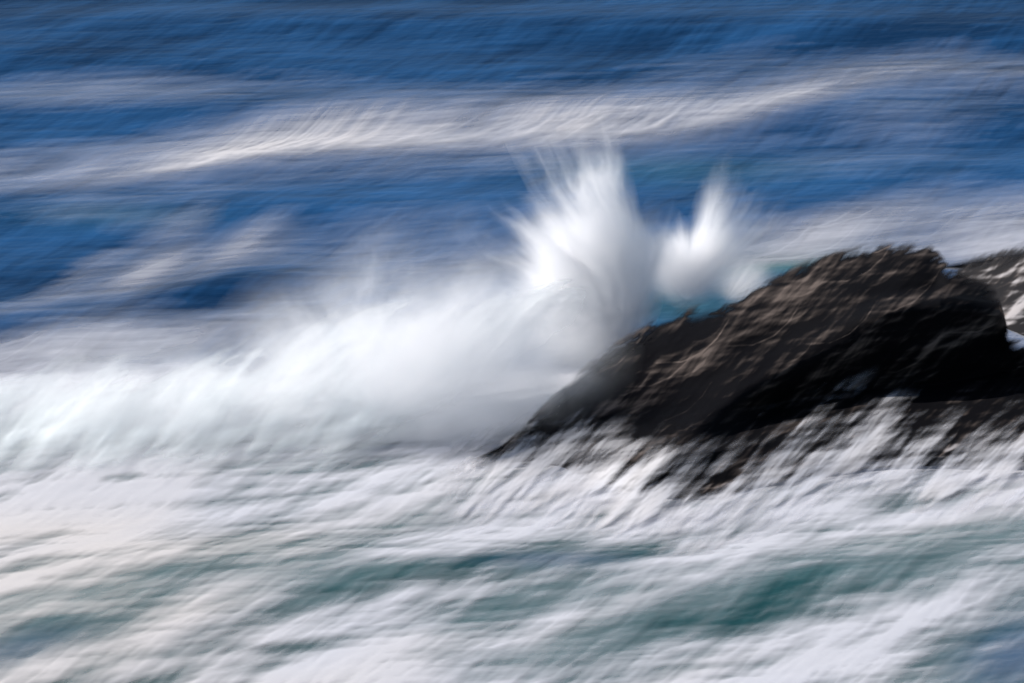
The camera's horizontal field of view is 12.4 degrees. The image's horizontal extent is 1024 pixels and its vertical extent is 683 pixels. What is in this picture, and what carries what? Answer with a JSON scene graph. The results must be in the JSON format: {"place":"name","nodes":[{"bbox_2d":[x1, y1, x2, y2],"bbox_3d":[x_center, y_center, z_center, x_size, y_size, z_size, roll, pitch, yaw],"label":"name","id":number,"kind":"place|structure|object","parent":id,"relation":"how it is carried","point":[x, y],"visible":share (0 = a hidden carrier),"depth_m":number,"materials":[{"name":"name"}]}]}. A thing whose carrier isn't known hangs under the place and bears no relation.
{"place":"outdoors","nodes":[
{"label":"outdoors","id":0,"kind":"place"},
{"bbox_2d":[0,0,1023,682],"bbox_3d":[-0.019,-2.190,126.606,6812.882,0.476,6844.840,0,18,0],"label":"sea","id":1,"kind":"structure","parent":0,"point":[904,124],"depth_m":131.12,"materials":[{"name":"liquid"}]},
{"bbox_2d":[133,260,165,276],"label":"whitecap","id":2,"kind":"object","parent":1,"relation":"on","point":[139,275],"visible":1,"depth_m":125.77,"materials":[{"name":"liquid"}]},
{"bbox_2d":[0,288,562,462],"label":"breaking wave","id":3,"kind":"object","parent":1,"relation":"on","point":[372,373],"visible":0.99,"depth_m":113.34,"materials":[{"name":"white liquid"}]},
{"bbox_2d":[142,88,818,171],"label":"wave crest","id":4,"kind":"object","parent":1,"relation":"on","point":[579,121],"visible":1,"depth_m":138.77,"materials":[{"name":"liquid"}]},
{"bbox_2d":[0,331,1023,682],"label":"foam","id":5,"kind":"object","parent":1,"relation":"on","point":[110,521],"visible":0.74,"depth_m":106.85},
{"bbox_2d":[456,396,1023,550],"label":"backwash","id":6,"kind":"object","parent":1,"relation":"on","point":[634,479],"visible":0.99,"depth_m":109.60,"materials":[{"name":"liquid"}]},
{"bbox_2d":[472,244,1023,499],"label":"sea rock","id":7,"kind":"object","parent":1,"relation":"in","point":[833,350],"visible":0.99,"depth_m":113.30,"materials":[{"name":"black stone"}]},
{"bbox_2d":[762,217,1023,258],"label":"foam band","id":8,"kind":"object","parent":1,"relation":"on","point":[998,241],"visible":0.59,"depth_m":128.75,"materials":[{"name":"white liquid"}]},
{"bbox_2d":[946,249,1023,335],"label":"sea rock","id":9,"kind":"object","parent":1,"relation":"in","point":[1001,272],"visible":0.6,"depth_m":123.17,"materials":[{"name":"grey stone"}]}
]}

